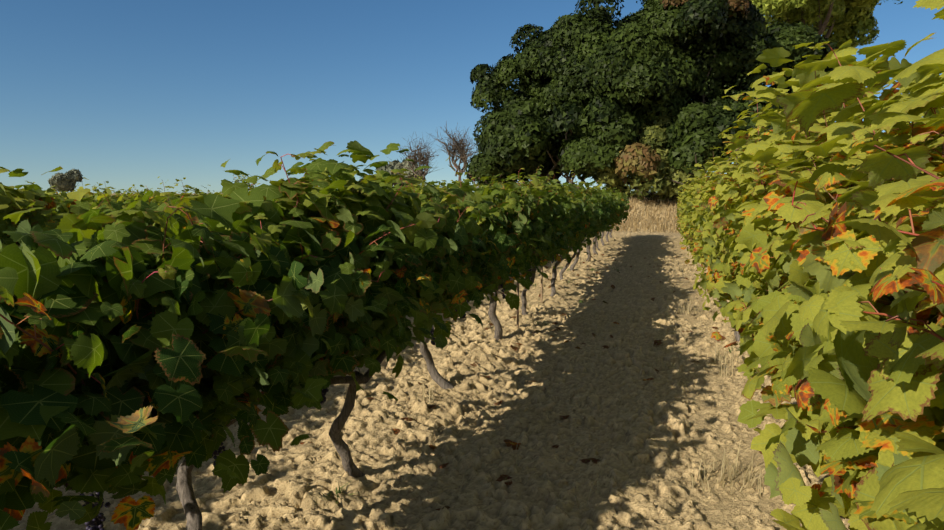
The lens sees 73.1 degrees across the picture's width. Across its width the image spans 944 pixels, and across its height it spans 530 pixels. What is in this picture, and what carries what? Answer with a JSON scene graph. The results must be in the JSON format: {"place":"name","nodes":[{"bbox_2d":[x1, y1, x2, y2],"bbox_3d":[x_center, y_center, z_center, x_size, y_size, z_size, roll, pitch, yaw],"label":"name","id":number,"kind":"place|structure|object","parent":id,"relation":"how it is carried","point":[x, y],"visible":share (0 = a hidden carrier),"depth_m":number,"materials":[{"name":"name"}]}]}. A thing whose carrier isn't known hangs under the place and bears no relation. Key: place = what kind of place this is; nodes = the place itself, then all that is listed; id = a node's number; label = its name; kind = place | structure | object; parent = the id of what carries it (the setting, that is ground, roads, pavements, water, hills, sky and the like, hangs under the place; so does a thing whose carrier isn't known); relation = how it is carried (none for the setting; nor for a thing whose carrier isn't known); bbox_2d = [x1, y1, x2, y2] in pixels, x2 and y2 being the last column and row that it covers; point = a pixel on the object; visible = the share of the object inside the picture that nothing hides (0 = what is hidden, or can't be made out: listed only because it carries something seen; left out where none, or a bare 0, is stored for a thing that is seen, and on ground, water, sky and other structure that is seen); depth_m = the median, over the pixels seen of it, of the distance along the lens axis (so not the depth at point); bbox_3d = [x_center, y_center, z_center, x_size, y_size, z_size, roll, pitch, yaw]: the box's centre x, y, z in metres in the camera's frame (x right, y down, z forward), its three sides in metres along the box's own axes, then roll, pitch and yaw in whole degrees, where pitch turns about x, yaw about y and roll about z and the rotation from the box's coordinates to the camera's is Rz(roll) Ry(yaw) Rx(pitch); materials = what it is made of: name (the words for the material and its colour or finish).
{"place":"outdoors","nodes":[
{"label":"outdoors","id":0,"kind":"place"},
{"bbox_2d":[61,186,222,201],"bbox_3d":[-11.568,-1.339,17.306,1.037,2.005,30.350,2,7,17],"label":"vine row","id":1,"kind":"object","parent":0,"point":[154,193],"depth_m":20.63,"materials":[{"name":"green plant"}]},
{"bbox_2d":[52,174,255,196],"bbox_3d":[-15.914,-1.953,19.594,1.051,2.695,30.677,2,7,17],"label":"vine row","id":2,"kind":"object","parent":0,"point":[237,180],"depth_m":32.59,"materials":[{"name":"green plant"}]},
{"bbox_2d":[17,176,389,212],"bbox_3d":[-3.413,-0.582,10.867,1.112,1.875,27.910,2,7,17],"label":"vine row","id":3,"kind":"object","parent":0,"point":[141,194],"depth_m":8.21,"materials":[{"name":"green plant"}]},
{"bbox_2d":[22,174,427,202],"bbox_3d":[-6.908,-1.434,16.026,1.084,2.524,32.058,2,7,17],"label":"vine row","id":4,"kind":"object","parent":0,"point":[421,178],"depth_m":29.56,"materials":[{"name":"green plant"}]},
{"bbox_2d":[27,177,473,208],"bbox_3d":[-4.670,-1.248,14.946,1.154,2.346,32.048,2,7,17],"label":"vine row","id":5,"kind":"object","parent":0,"point":[118,194],"depth_m":10.43,"materials":[{"name":"green plant"}]},
{"bbox_2d":[0,166,553,250],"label":"vine row","id":6,"kind":"object","parent":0,"point":[33,195],"depth_m":4.15,"materials":[{"name":"green plant"}]},
{"bbox_2d":[60,194,685,474],"bbox_3d":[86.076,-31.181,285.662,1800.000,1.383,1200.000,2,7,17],"label":"ground","id":7,"kind":"structure","parent":0,"point":[613,229],"depth_m":25.48,"materials":[{"name":"soil"}]},
{"bbox_2d":[47,169,82,191],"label":"tree","id":8,"kind":"object","parent":7,"relation":"on","point":[68,180],"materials":[{"name":"plant"}]},
{"bbox_2d":[375,157,426,186],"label":"tree","id":9,"kind":"object","parent":7,"relation":"on","point":[390,167],"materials":[{"name":"plant"}]},
{"bbox_2d":[389,132,439,186],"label":"bare tree trunk","id":10,"kind":"object","parent":7,"relation":"on","point":[425,159],"visible":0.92,"depth_m":47.44,"materials":[{"name":"brown plant"}]},
{"bbox_2d":[429,122,477,180],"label":"bare tree trunk","id":11,"kind":"object","parent":7,"relation":"on","point":[458,146],"visible":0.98,"depth_m":44.50,"materials":[{"name":"brown plant"}]},
{"bbox_2d":[457,132,554,186],"bbox_3d":[1.629,-5.385,31.646,5.084,4.738,5.015,2,7,17],"label":"tree","id":12,"kind":"object","parent":7,"relation":"on","point":[477,167],"depth_m":30.39,"materials":[{"name":"green plant"}]},
{"bbox_2d":[470,23,573,189],"bbox_3d":[4.565,-7.717,33.066,9.260,9.047,9.446,2,7,17],"label":"oak tree","id":13,"kind":"object","parent":7,"relation":"on","point":[488,90],"depth_m":31.72,"materials":[{"name":"green plant"}]},
{"bbox_2d":[480,94,573,189],"bbox_3d":[3.394,-5.503,30.354,5.753,5.214,6.200,2,7,17],"label":"tree","id":14,"kind":"object","parent":7,"relation":"on","point":[517,131],"depth_m":28.60,"materials":[{"name":"green plant"}]},
{"bbox_2d":[546,87,648,187],"bbox_3d":[5.782,-5.615,29.536,5.561,5.669,7.166,2,7,17],"label":"tree","id":15,"kind":"object","parent":7,"relation":"on","point":[603,134],"depth_m":26.73,"materials":[{"name":"green plant"}]},
{"bbox_2d":[493,0,731,185],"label":"oak tree","id":16,"kind":"object","parent":7,"relation":"on","point":[586,55],"depth_m":26.86,"materials":[{"name":"green plant"}]},
{"bbox_2d":[569,190,680,232],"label":"bank grass","id":17,"kind":"structure","parent":7,"relation":"on","point":[664,227],"depth_m":26.38,"materials":[{"name":"beige plant"}]},
{"bbox_2d":[595,109,705,200],"bbox_3d":[7.428,-4.742,28.145,5.968,4.567,5.408,2,7,17],"label":"shrub","id":18,"kind":"object","parent":7,"relation":"on","point":[646,167],"depth_m":26.63,"materials":[{"name":"plant"}]},
{"bbox_2d":[609,0,775,106],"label":"oak tree","id":19,"kind":"object","parent":7,"relation":"on","point":[742,23],"depth_m":26.72,"materials":[{"name":"green plant"}]},
{"bbox_2d":[665,89,781,184],"bbox_3d":[10.468,-4.896,27.234,5.370,5.280,4.938,2,7,17],"label":"tree","id":20,"kind":"object","parent":7,"relation":"on","point":[697,128],"depth_m":25.88,"materials":[{"name":"green plant"}]},
{"bbox_2d":[738,21,838,108],"bbox_3d":[15.421,-7.580,31.742,5.906,9.136,7.606,2,7,17],"label":"oak tree","id":21,"kind":"object","parent":7,"relation":"on","point":[787,36],"visible":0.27,"depth_m":29.37,"materials":[{"name":"green plant"}]},
{"bbox_2d":[751,0,902,47],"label":"oak tree","id":22,"kind":"object","parent":7,"relation":"on","point":[854,20],"depth_m":40.52,"materials":[{"name":"green plant"}]},
{"bbox_2d":[10,303,849,529],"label":"soil","id":23,"kind":"structure","parent":0,"point":[641,440],"depth_m":3.75,"materials":[{"name":"beige soil"}]},
{"bbox_2d":[0,140,629,529],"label":"vine row","id":24,"kind":"object","parent":23,"relation":"on","point":[167,373],"depth_m":1.99,"materials":[{"name":"green plant"}]},
{"bbox_2d":[80,242,581,529],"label":"grapes","id":25,"kind":"object","parent":24,"relation":"hanging from","point":[97,521],"visible":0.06,"depth_m":1.90,"materials":[{"name":"food"}]},
{"bbox_2d":[675,0,943,529],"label":"vine row","id":26,"kind":"object","parent":23,"relation":"on","point":[864,415],"depth_m":1.82,"materials":[{"name":"green plant"}]},
{"bbox_2d":[0,0,943,193],"label":"sky","id":27,"kind":"structure","parent":0,"point":[122,93],"materials":[{"name":"blue"}]},
{"bbox_2d":[303,266,739,505],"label":"weedy grass","id":28,"kind":"structure","parent":0,"point":[339,491],"depth_m":5.86,"materials":[{"name":"plant"}]},
{"bbox_2d":[466,251,729,319],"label":"soil","id":29,"kind":"structure","parent":0,"point":[627,279],"depth_m":9.93,"materials":[{"name":"beige soil"}]},
{"bbox_2d":[300,253,764,510],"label":"fallen leaves","id":30,"kind":"object","parent":29,"relation":"on","point":[509,443],"visible":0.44,"depth_m":4.70,"materials":[{"name":"brown plant"}]},
{"bbox_2d":[414,252,764,527],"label":"grass tufts","id":31,"kind":"object","parent":29,"relation":"on","point":[719,358],"visible":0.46,"depth_m":3.45,"materials":[{"name":"plant"}]},
{"bbox_2d":[568,197,690,256],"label":"soil","id":32,"kind":"structure","parent":0,"point":[637,242],"depth_m":19.75,"materials":[{"name":"beige soil"}]}
]}

